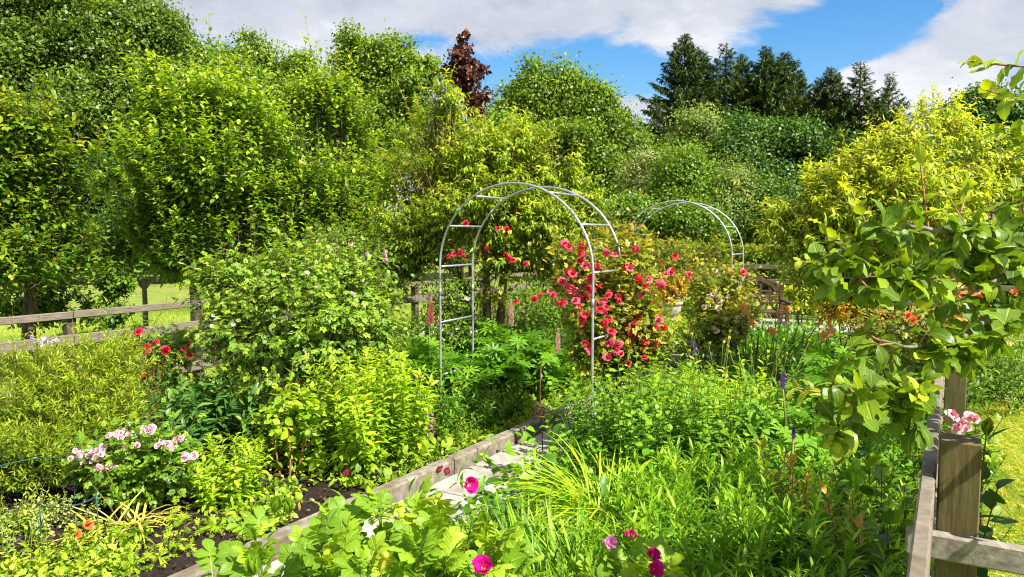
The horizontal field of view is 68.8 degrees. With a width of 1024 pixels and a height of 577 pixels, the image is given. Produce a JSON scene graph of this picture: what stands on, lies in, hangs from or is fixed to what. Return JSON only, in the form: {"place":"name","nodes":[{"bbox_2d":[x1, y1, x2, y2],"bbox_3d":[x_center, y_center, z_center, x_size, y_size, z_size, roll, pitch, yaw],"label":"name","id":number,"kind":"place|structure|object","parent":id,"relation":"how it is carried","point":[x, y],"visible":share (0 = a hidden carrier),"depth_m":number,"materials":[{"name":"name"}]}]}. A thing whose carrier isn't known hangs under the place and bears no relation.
{"place":"outdoors","nodes":[
{"label":"outdoors","id":0,"kind":"place"},
{"bbox_2d":[0,305,539,423],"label":"grass","id":1,"kind":"structure","parent":0,"point":[182,310],"depth_m":13.94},
{"bbox_2d":[254,368,721,576],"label":"path","id":2,"kind":"structure","parent":0,"point":[481,469],"depth_m":5.31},
{"bbox_2d":[0,246,1023,576],"bbox_3d":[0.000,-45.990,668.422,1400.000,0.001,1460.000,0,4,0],"label":"lawn","id":3,"kind":"structure","parent":0,"point":[158,294],"depth_m":18.11,"materials":[{"name":"plant"}]},
{"bbox_2d":[0,257,86,364],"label":"cherry sucker","id":4,"kind":"object","parent":3,"relation":"on","point":[44,305],"visible":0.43,"depth_m":9.23,"materials":[{"name":"green plant"}]},
{"bbox_2d":[0,15,118,380],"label":"cherry tree","id":5,"kind":"object","parent":3,"relation":"on","point":[33,212],"visible":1,"depth_m":8.35,"materials":[{"name":"green plant"}]},
{"bbox_2d":[4,95,133,286],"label":"understorey bush","id":6,"kind":"object","parent":3,"relation":"on","point":[95,209],"visible":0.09,"depth_m":26.38,"materials":[{"name":"green plant"}]},
{"bbox_2d":[0,0,155,164],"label":"woodland tree","id":7,"kind":"object","parent":3,"relation":"on","point":[22,19],"visible":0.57,"depth_m":27.87,"materials":[{"name":"green plant"}]},
{"bbox_2d":[4,0,206,275],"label":"woodland tree","id":8,"kind":"object","parent":3,"relation":"on","point":[161,28],"visible":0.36,"depth_m":29.81,"materials":[{"name":"green plant"}]},
{"bbox_2d":[70,240,140,341],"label":"sapling","id":9,"kind":"object","parent":3,"relation":"on","point":[112,285],"visible":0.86,"depth_m":9.42,"materials":[{"name":"green plant"}]},
{"bbox_2d":[54,155,233,343],"bbox_3d":[-5.466,-0.427,11.198,2.763,3.162,1.451,1,4,17],"label":"young apple tree","id":10,"kind":"object","parent":3,"relation":"on","point":[161,269],"visible":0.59,"depth_m":11.08,"materials":[{"name":"green plant"}]},
{"bbox_2d":[0,423,389,576],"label":"soil bed","id":11,"kind":"object","parent":3,"relation":"on","point":[315,491],"visible":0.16,"depth_m":4.54,"materials":[{"name":"soil"}]},
{"bbox_2d":[0,390,90,506],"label":"narrow leaved shrub","id":12,"kind":"object","parent":11,"relation":"on","point":[47,471],"visible":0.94,"depth_m":4.74,"materials":[{"name":"green plant"}]},
{"bbox_2d":[3,487,102,537],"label":"silver foliage plant","id":13,"kind":"object","parent":11,"relation":"on","point":[64,514],"visible":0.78,"depth_m":4.31,"materials":[{"name":"green plant"}]},
{"bbox_2d":[0,547,108,576],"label":"weed clump","id":14,"kind":"object","parent":11,"relation":"on","point":[40,564],"visible":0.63,"depth_m":3.68,"materials":[{"name":"green plant"}]},
{"bbox_2d":[0,527,113,576],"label":"weed clump","id":15,"kind":"object","parent":11,"relation":"on","point":[44,546],"visible":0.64,"depth_m":3.91,"materials":[{"name":"green plant"}]},
{"bbox_2d":[38,547,130,576],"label":"weed clump","id":16,"kind":"object","parent":11,"relation":"on","point":[80,565],"visible":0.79,"depth_m":3.70,"materials":[{"name":"green plant"}]},
{"bbox_2d":[0,296,169,487],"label":"narrow leaved shrub","id":17,"kind":"object","parent":11,"relation":"on","point":[73,400],"visible":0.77,"depth_m":5.20,"materials":[{"name":"green plant"}]},
{"bbox_2d":[55,396,207,509],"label":"rose bush","id":18,"kind":"object","parent":11,"relation":"on","point":[154,458],"visible":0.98,"depth_m":4.52,"materials":[{"name":"green plant"}]},
{"bbox_2d":[0,440,366,576],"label":"ground cover","id":19,"kind":"object","parent":11,"relation":"on","point":[284,488],"visible":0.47,"depth_m":4.30,"materials":[{"name":"green plant"}]},
{"bbox_2d":[131,369,242,451],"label":"peony clump","id":20,"kind":"object","parent":11,"relation":"on","point":[167,409],"visible":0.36,"depth_m":5.72,"materials":[{"name":"green plant"}]},
{"bbox_2d":[149,373,273,460],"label":"peony clump","id":21,"kind":"object","parent":11,"relation":"on","point":[198,434],"visible":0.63,"depth_m":5.69,"materials":[{"name":"green plant"}]},
{"bbox_2d":[183,429,274,515],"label":"phlox clump","id":22,"kind":"object","parent":11,"relation":"on","point":[239,484],"visible":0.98,"depth_m":4.64,"materials":[{"name":"green plant"}]},
{"bbox_2d":[202,385,302,452],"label":"leafy perennial","id":23,"kind":"object","parent":11,"relation":"on","point":[231,432],"visible":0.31,"depth_m":5.76,"materials":[{"name":"green plant"}]},
{"bbox_2d":[247,361,332,478],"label":"dogwood shrub","id":24,"kind":"object","parent":11,"relation":"on","point":[290,417],"visible":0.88,"depth_m":5.22,"materials":[{"name":"green plant"}]},
{"bbox_2d":[290,342,439,476],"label":"phlox clump","id":25,"kind":"object","parent":11,"relation":"on","point":[353,434],"visible":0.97,"depth_m":5.36,"materials":[{"name":"green plant"}]},
{"bbox_2d":[122,0,272,157],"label":"woodland tree","id":26,"kind":"object","parent":3,"relation":"on","point":[194,50],"visible":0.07,"depth_m":32.56,"materials":[{"name":"green plant"}]},
{"bbox_2d":[90,13,313,353],"bbox_3d":[-4.319,-1.366,10.690,2.975,5.150,2.170,0,4,0],"label":"crab apple tree","id":27,"kind":"object","parent":3,"relation":"on","point":[188,155],"visible":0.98,"depth_m":10.43,"materials":[{"name":"green plant"}]},
{"bbox_2d":[198,23,310,166],"bbox_3d":[-12.861,-6.495,34.865,6.592,11.941,6.737,3,5,32],"label":"woodland tree","id":28,"kind":"object","parent":3,"relation":"on","point":[257,48],"visible":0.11,"depth_m":34.62,"materials":[{"name":"green plant"}]},
{"bbox_2d":[256,40,333,174],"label":"woodland tree","id":29,"kind":"object","parent":3,"relation":"on","point":[301,55],"visible":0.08,"depth_m":35.65,"materials":[{"name":"green plant"}]},
{"bbox_2d":[0,266,590,402],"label":"wooden fence","id":30,"kind":"object","parent":3,"relation":"on","point":[68,318],"visible":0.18,"depth_m":7.32,"materials":[{"name":"brown wood"}]},
{"bbox_2d":[232,14,404,279],"bbox_3d":[-3.005,-1.585,11.573,2.370,5.438,2.436,2,4,22],"label":"pear tree","id":31,"kind":"object","parent":3,"relation":"on","point":[327,103],"visible":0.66,"depth_m":11.55,"materials":[{"name":"green plant"}]},
{"bbox_2d":[307,17,445,178],"bbox_3d":[-4.714,-4.548,25.880,5.216,9.307,4.010,0,4,0],"label":"oak tree","id":32,"kind":"object","parent":3,"relation":"on","point":[409,67],"visible":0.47,"depth_m":24.91,"materials":[{"name":"green plant"}]},
{"bbox_2d":[68,296,773,492],"bbox_3d":[0.809,0.741,11.339,3.700,0.480,13.246,2,5,30],"label":"ground cover","id":33,"kind":"object","parent":3,"relation":"on","point":[313,461],"visible":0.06,"depth_m":6.02,"materials":[{"name":"green plant"}]},
{"bbox_2d":[168,355,686,576],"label":"kerb","id":34,"kind":"structure","parent":3,"relation":"on","point":[397,489],"depth_m":5.33,"materials":[{"name":"wood"}]},
{"bbox_2d":[437,28,496,275],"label":"copper tree","id":35,"kind":"object","parent":3,"relation":"on","point":[468,69],"visible":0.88,"depth_m":21.44,"materials":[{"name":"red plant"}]},
{"bbox_2d":[208,307,778,477],"bbox_3d":[1.039,0.880,11.741,3.699,0.132,13.196,2,5,30],"label":"soil bed","id":36,"kind":"object","parent":3,"relation":"on","point":[434,459],"visible":0.01,"depth_m":6.92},
{"bbox_2d":[106,310,207,399],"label":"rose bush","id":37,"kind":"object","parent":36,"relation":"on","point":[170,368],"visible":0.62,"depth_m":6.49,"materials":[{"name":"green plant"}]},
{"bbox_2d":[170,205,414,449],"bbox_3d":[-1.846,0.374,6.237,2.014,2.155,1.451,0,4,0],"label":"white rose shrub","id":38,"kind":"object","parent":36,"relation":"on","point":[337,314],"visible":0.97,"depth_m":6.04,"materials":[{"name":"green plant"}]},
{"bbox_2d":[295,207,415,319],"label":"rambling rose","id":39,"kind":"object","parent":36,"relation":"on","point":[334,240],"visible":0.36,"depth_m":8.94,"materials":[{"name":"green plant"}]},
{"bbox_2d":[347,359,476,439],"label":"leafy perennial","id":40,"kind":"object","parent":36,"relation":"on","point":[449,410],"visible":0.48,"depth_m":6.26,"materials":[{"name":"green plant"}]},
{"bbox_2d":[382,297,470,413],"bbox_3d":[-0.828,0.631,7.085,0.941,1.156,0.922,0,4,0],"label":"lupin","id":41,"kind":"object","parent":36,"relation":"on","point":[419,348],"visible":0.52,"depth_m":6.96,"materials":[{"name":"green plant"}]},
{"bbox_2d":[402,253,490,355],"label":"blossom shrub","id":42,"kind":"object","parent":36,"relation":"on","point":[453,312],"visible":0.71,"depth_m":8.70,"materials":[{"name":"green plant"}]},
{"bbox_2d":[332,388,596,489],"bbox_3d":[-0.056,1.188,6.767,0.475,0.130,4.145,2,5,30],"label":"ground cover","id":43,"kind":"object","parent":36,"relation":"on","point":[384,479],"visible":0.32,"depth_m":5.59,"materials":[{"name":"green plant"}]},
{"bbox_2d":[423,384,511,431],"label":"leafy perennial","id":44,"kind":"object","parent":36,"relation":"on","point":[487,416],"visible":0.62,"depth_m":6.60,"materials":[{"name":"green plant"}]},
{"bbox_2d":[434,220,533,336],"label":"climbing rose","id":45,"kind":"object","parent":36,"relation":"on","point":[494,297],"visible":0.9,"depth_m":8.66,"materials":[{"name":"green plant"}]},
{"bbox_2d":[352,63,619,352],"bbox_3d":[-0.369,-0.747,9.153,3.226,4.137,1.930,2,4,20],"label":"peach tree","id":46,"kind":"object","parent":36,"relation":"on","point":[459,172],"visible":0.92,"depth_m":8.95,"materials":[{"name":"green plant"}]},
{"bbox_2d":[442,341,536,403],"bbox_3d":[-0.269,0.845,7.382,1.053,0.686,1.093,0,4,0],"label":"lupin","id":47,"kind":"object","parent":36,"relation":"on","point":[488,374],"visible":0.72,"depth_m":7.17,"materials":[{"name":"green plant"}]},
{"bbox_2d":[455,316,528,358],"bbox_3d":[-0.237,0.720,8.650,0.949,0.756,0.893,0,4,0],"label":"lupin","id":48,"kind":"object","parent":36,"relation":"on","point":[494,330],"visible":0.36,"depth_m":8.56,"materials":[{"name":"green plant"}]},
{"bbox_2d":[444,279,568,347],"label":"leafy perennial","id":49,"kind":"object","parent":36,"relation":"on","point":[526,302],"visible":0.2,"depth_m":10.48,"materials":[{"name":"green plant"}]},
{"bbox_2d":[475,298,566,400],"bbox_3d":[0.061,0.631,7.652,1.015,1.075,0.984,0,4,0],"label":"lupin","id":50,"kind":"object","parent":36,"relation":"on","point":[535,353],"visible":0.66,"depth_m":7.53,"materials":[{"name":"green plant"}]},
{"bbox_2d":[472,47,678,201],"bbox_3d":[2.321,-4.618,28.685,7.815,9.084,7.012,3,5,40],"label":"oak tree","id":51,"kind":"object","parent":3,"relation":"on","point":[588,107],"visible":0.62,"depth_m":27.64,"materials":[{"name":"green plant"}]},
{"bbox_2d":[583,178,666,254],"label":"leafy bush","id":52,"kind":"object","parent":3,"relation":"on","point":[628,201],"visible":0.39,"depth_m":21.03,"materials":[{"name":"green plant"}]},
{"bbox_2d":[610,134,676,251],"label":"silver bush","id":53,"kind":"object","parent":3,"relation":"on","point":[633,179],"visible":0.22,"depth_m":23.37,"materials":[{"name":"green plant"}]},
{"bbox_2d":[590,33,757,255],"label":"spruce tree","id":54,"kind":"object","parent":3,"relation":"on","point":[683,78],"visible":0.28,"depth_m":40.85,"materials":[{"name":"green plant"}]},
{"bbox_2d":[637,128,741,239],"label":"leafy bush","id":55,"kind":"object","parent":3,"relation":"on","point":[679,176],"visible":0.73,"depth_m":21.40,"materials":[{"name":"green plant"}]},
{"bbox_2d":[656,99,728,161],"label":"tree","id":56,"kind":"object","parent":3,"relation":"on","point":[694,122],"visible":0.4,"depth_m":29.25,"materials":[{"name":"green plant"}]},
{"bbox_2d":[646,220,770,364],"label":"climbing rose","id":57,"kind":"object","parent":3,"relation":"on","point":[718,322],"visible":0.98,"depth_m":8.99,"materials":[{"name":"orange plant"}]},
{"bbox_2d":[497,341,927,530],"bbox_3d":[1.607,1.355,5.156,2.269,0.122,15.995,2,5,30],"label":"soil bed","id":58,"kind":"object","parent":3,"relation":"on","point":[874,449],"depth_m":5.26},
{"bbox_2d":[192,465,554,576],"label":"rugosa rose","id":59,"kind":"object","parent":58,"relation":"on","point":[332,541],"visible":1,"depth_m":1.94,"materials":[{"name":"green plant"}]},
{"bbox_2d":[439,182,621,416],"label":"garden arch","id":60,"kind":"structure","parent":58,"relation":"on","point":[551,193],"depth_m":6.33,"materials":[{"name":"metal"}]},
{"bbox_2d":[446,483,640,576],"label":"montbretia tuft","id":61,"kind":"object","parent":58,"relation":"on","point":[502,520],"visible":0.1,"depth_m":3.62,"materials":[{"name":"green plant"}]},
{"bbox_2d":[489,490,706,576],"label":"montbretia tuft","id":62,"kind":"object","parent":58,"relation":"on","point":[550,528],"visible":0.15,"depth_m":3.49,"materials":[{"name":"green plant"}]},
{"bbox_2d":[475,430,735,559],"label":"arching grass","id":63,"kind":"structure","parent":58,"relation":"on","point":[566,483],"depth_m":4.13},
{"bbox_2d":[531,191,686,421],"bbox_3d":[0.786,0.339,6.042,1.285,2.270,0.950,0,4,0],"label":"climbing rose","id":64,"kind":"object","parent":58,"relation":"on","point":[639,324],"visible":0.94,"depth_m":5.89,"materials":[{"name":"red plant"}]},
{"bbox_2d":[541,365,699,487],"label":"leafy clump","id":65,"kind":"object","parent":58,"relation":"on","point":[626,444],"visible":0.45,"depth_m":4.95,"materials":[{"name":"green plant"}]},
{"bbox_2d":[546,352,697,451],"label":"leafy clump","id":66,"kind":"object","parent":58,"relation":"on","point":[677,373],"visible":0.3,"depth_m":5.59,"materials":[{"name":"green plant"}]},
{"bbox_2d":[558,529,687,576],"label":"rugosa rose","id":67,"kind":"object","parent":58,"relation":"on","point":[657,557],"visible":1,"depth_m":2.22,"materials":[{"name":"green plant"}]},
{"bbox_2d":[377,318,928,575],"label":"ground cover","id":68,"kind":"object","parent":58,"relation":"on","point":[489,499],"visible":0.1,"depth_m":4.45,"materials":[{"name":"green plant"}]},
{"bbox_2d":[569,346,746,499],"bbox_3d":[1.051,0.897,4.780,1.144,0.992,1.088,-2,5,-27],"label":"leafy clump","id":69,"kind":"object","parent":58,"relation":"on","point":[643,445],"visible":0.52,"depth_m":4.74,"materials":[{"name":"green plant"}]},
{"bbox_2d":[564,454,807,576],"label":"goldenrod clump","id":70,"kind":"object","parent":58,"relation":"on","point":[653,511],"visible":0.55,"depth_m":3.03,"materials":[{"name":"green plant"}]},
{"bbox_2d":[604,352,769,454],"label":"leafy clump","id":71,"kind":"object","parent":58,"relation":"on","point":[673,377],"visible":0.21,"depth_m":5.52,"materials":[{"name":"green plant"}]},
{"bbox_2d":[602,436,776,559],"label":"goldenrod clump","id":72,"kind":"object","parent":58,"relation":"on","point":[660,455],"visible":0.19,"depth_m":3.81,"materials":[{"name":"green plant"}]},
{"bbox_2d":[634,364,805,502],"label":"leafy clump","id":73,"kind":"object","parent":58,"relation":"on","point":[741,411],"visible":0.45,"depth_m":4.50,"materials":[{"name":"green plant"}]},
{"bbox_2d":[631,427,841,576],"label":"goldenrod clump","id":74,"kind":"object","parent":58,"relation":"on","point":[731,464],"visible":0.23,"depth_m":3.51,"materials":[{"name":"green plant"}]},
{"bbox_2d":[665,350,828,461],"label":"leafy clump","id":75,"kind":"object","parent":58,"relation":"on","point":[739,386],"visible":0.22,"depth_m":5.18,"materials":[{"name":"green plant"}]},
{"bbox_2d":[696,301,844,393],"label":"day lily","id":76,"kind":"object","parent":58,"relation":"on","point":[755,353],"visible":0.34,"depth_m":8.16,"materials":[{"name":"green plant"}]},
{"bbox_2d":[650,472,907,576],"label":"goldenrod clump","id":77,"kind":"object","parent":58,"relation":"on","point":[747,523],"visible":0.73,"depth_m":2.81,"materials":[{"name":"green plant"}]},
{"bbox_2d":[721,371,851,473],"bbox_3d":[1.672,0.936,4.591,0.786,0.923,0.770,4,5,41],"label":"lupin","id":78,"kind":"object","parent":58,"relation":"on","point":[785,413],"visible":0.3,"depth_m":4.58,"materials":[{"name":"green plant"}]},
{"bbox_2d":[744,422,862,506],"bbox_3d":[1.543,1.042,3.993,0.679,0.795,0.674,0,4,0],"label":"lupin","id":79,"kind":"object","parent":58,"relation":"on","point":[808,444],"visible":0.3,"depth_m":3.90,"materials":[{"name":"green plant"}]},
{"bbox_2d":[735,437,918,573],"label":"goldenrod clump","id":80,"kind":"object","parent":58,"relation":"on","point":[856,481],"visible":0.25,"depth_m":3.48,"materials":[{"name":"green plant"}]},
{"bbox_2d":[735,373,923,521],"bbox_3d":[1.790,0.986,4.273,1.083,0.888,1.044,0,4,0],"label":"leafy perennial","id":81,"kind":"object","parent":58,"relation":"on","point":[870,446],"visible":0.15,"depth_m":4.09,"materials":[{"name":"green plant"}]},
{"bbox_2d":[736,488,933,576],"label":"goldenrod clump","id":82,"kind":"object","parent":58,"relation":"on","point":[850,548],"visible":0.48,"depth_m":2.77,"materials":[{"name":"green plant"}]},
{"bbox_2d":[773,344,900,459],"bbox_3d":[2.198,0.876,5.050,0.894,0.976,0.884,0,4,0],"label":"lupin","id":83,"kind":"object","parent":58,"relation":"on","point":[821,368],"visible":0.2,"depth_m":5.09,"materials":[{"name":"green plant"}]},
{"bbox_2d":[730,80,1023,375],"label":"peach tree","id":84,"kind":"object","parent":58,"relation":"on","point":[882,179],"visible":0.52,"depth_m":7.00,"materials":[{"name":"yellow plant"}]},
{"bbox_2d":[818,479,935,576],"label":"red tipped stem","id":85,"kind":"object","parent":58,"relation":"on","point":[858,520],"visible":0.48,"depth_m":2.81,"materials":[{"name":"green plant"}]},
{"bbox_2d":[757,454,1016,576],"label":"leafy perennial","id":86,"kind":"object","parent":58,"relation":"on","point":[875,492],"visible":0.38,"depth_m":3.15,"materials":[{"name":"green plant"}]},
{"bbox_2d":[803,415,1013,571],"bbox_3d":[2.054,1.079,3.962,0.968,0.746,0.854,1,4,19],"label":"leafy perennial","id":87,"kind":"object","parent":58,"relation":"on","point":[890,464],"visible":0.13,"depth_m":3.74,"materials":[{"name":"green plant"}]},
{"bbox_2d":[818,278,1017,468],"bbox_3d":[2.755,0.690,5.240,0.827,1.687,1.227,-3,5,-38],"label":"rose bush","id":88,"kind":"object","parent":58,"relation":"on","point":[905,322],"visible":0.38,"depth_m":5.16,"materials":[{"name":"green plant"}]},
{"bbox_2d":[911,325,1023,416],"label":"leafy perennial","id":89,"kind":"object","parent":58,"relation":"on","point":[1017,403],"visible":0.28,"depth_m":7.52,"materials":[{"name":"green plant"}]},
{"bbox_2d":[633,167,799,244],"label":"leafy bush","id":90,"kind":"object","parent":3,"relation":"on","point":[684,218],"visible":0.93,"depth_m":20.23,"materials":[{"name":"green plant"}]},
{"bbox_2d":[700,42,758,236],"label":"spruce tree","id":91,"kind":"object","parent":3,"relation":"on","point":[729,81],"visible":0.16,"depth_m":41.97,"materials":[{"name":"green plant"}]},
{"bbox_2d":[699,140,782,260],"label":"tree","id":92,"kind":"object","parent":3,"relation":"on","point":[731,192],"visible":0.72,"depth_m":21.41,"materials":[{"name":"green plant"}]},
{"bbox_2d":[724,45,808,245],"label":"spruce tree","id":93,"kind":"object","parent":3,"relation":"on","point":[765,100],"visible":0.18,"depth_m":41.80,"materials":[{"name":"green plant"}]},
{"bbox_2d":[700,100,844,270],"bbox_3d":[9.415,-3.307,26.805,6.861,6.721,5.023,0,4,0],"label":"broadleaf tree","id":94,"kind":"object","parent":3,"relation":"on","point":[785,148],"visible":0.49,"depth_m":25.96,"materials":[{"name":"green plant"}]},
{"bbox_2d":[733,162,842,244],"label":"leafy bush","id":95,"kind":"object","parent":3,"relation":"on","point":[783,189],"visible":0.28,"depth_m":21.46,"materials":[{"name":"green plant"}]},
{"bbox_2d":[758,51,828,143],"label":"spruce tree","id":96,"kind":"object","parent":3,"relation":"on","point":[788,73],"visible":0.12,"depth_m":42.59,"materials":[{"name":"green plant"}]},
{"bbox_2d":[594,238,1023,315],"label":"clipped hedge","id":97,"kind":"object","parent":3,"relation":"on","point":[749,258],"visible":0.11,"depth_m":17.27,"materials":[{"name":"green plant"}]},
{"bbox_2d":[799,66,874,164],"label":"spruce tree","id":98,"kind":"object","parent":3,"relation":"on","point":[831,80],"visible":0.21,"depth_m":41.85,"materials":[{"name":"green plant"}]},
{"bbox_2d":[819,61,902,164],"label":"spruce tree","id":99,"kind":"object","parent":3,"relation":"on","point":[873,110],"visible":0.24,"depth_m":41.04,"materials":[{"name":"green plant"}]},
{"bbox_2d":[786,50,1023,461],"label":"plum tree","id":100,"kind":"object","parent":3,"relation":"on","point":[897,400],"visible":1,"depth_m":1.74,"materials":[{"name":"plant"}]},
{"bbox_2d":[806,114,1023,217],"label":"leafy bush","id":101,"kind":"object","parent":3,"relation":"on","point":[851,138],"visible":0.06,"depth_m":23.73,"materials":[{"name":"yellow plant"}]},
{"bbox_2d":[905,273,1023,576],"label":"wooden fence","id":102,"kind":"object","parent":3,"relation":"on","point":[952,544],"visible":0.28,"depth_m":2.17,"materials":[{"name":"brown wood"}]},
{"bbox_2d":[925,408,1008,524],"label":"rose bush","id":103,"kind":"object","parent":3,"relation":"on","point":[961,427],"visible":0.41,"depth_m":3.65,"materials":[{"name":"pink plant"}]},
{"bbox_2d":[920,77,1023,217],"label":"broadleaf tree","id":104,"kind":"object","parent":3,"relation":"on","point":[988,107],"visible":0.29,"depth_m":28.78,"materials":[{"name":"green plant"}]},
{"bbox_2d":[934,417,1018,576],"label":"budded stem","id":105,"kind":"object","parent":3,"relation":"on","point":[991,498],"visible":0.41,"depth_m":2.53,"materials":[{"name":"green plant"}]},
{"bbox_2d":[87,0,1023,220],"label":"sky","id":106,"kind":"structure","parent":0,"point":[922,41],"materials":[{"name":"blue"}]},
{"bbox_2d":[965,398,1023,576],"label":"grass","id":107,"kind":"structure","parent":0,"point":[1011,513],"depth_m":5.60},
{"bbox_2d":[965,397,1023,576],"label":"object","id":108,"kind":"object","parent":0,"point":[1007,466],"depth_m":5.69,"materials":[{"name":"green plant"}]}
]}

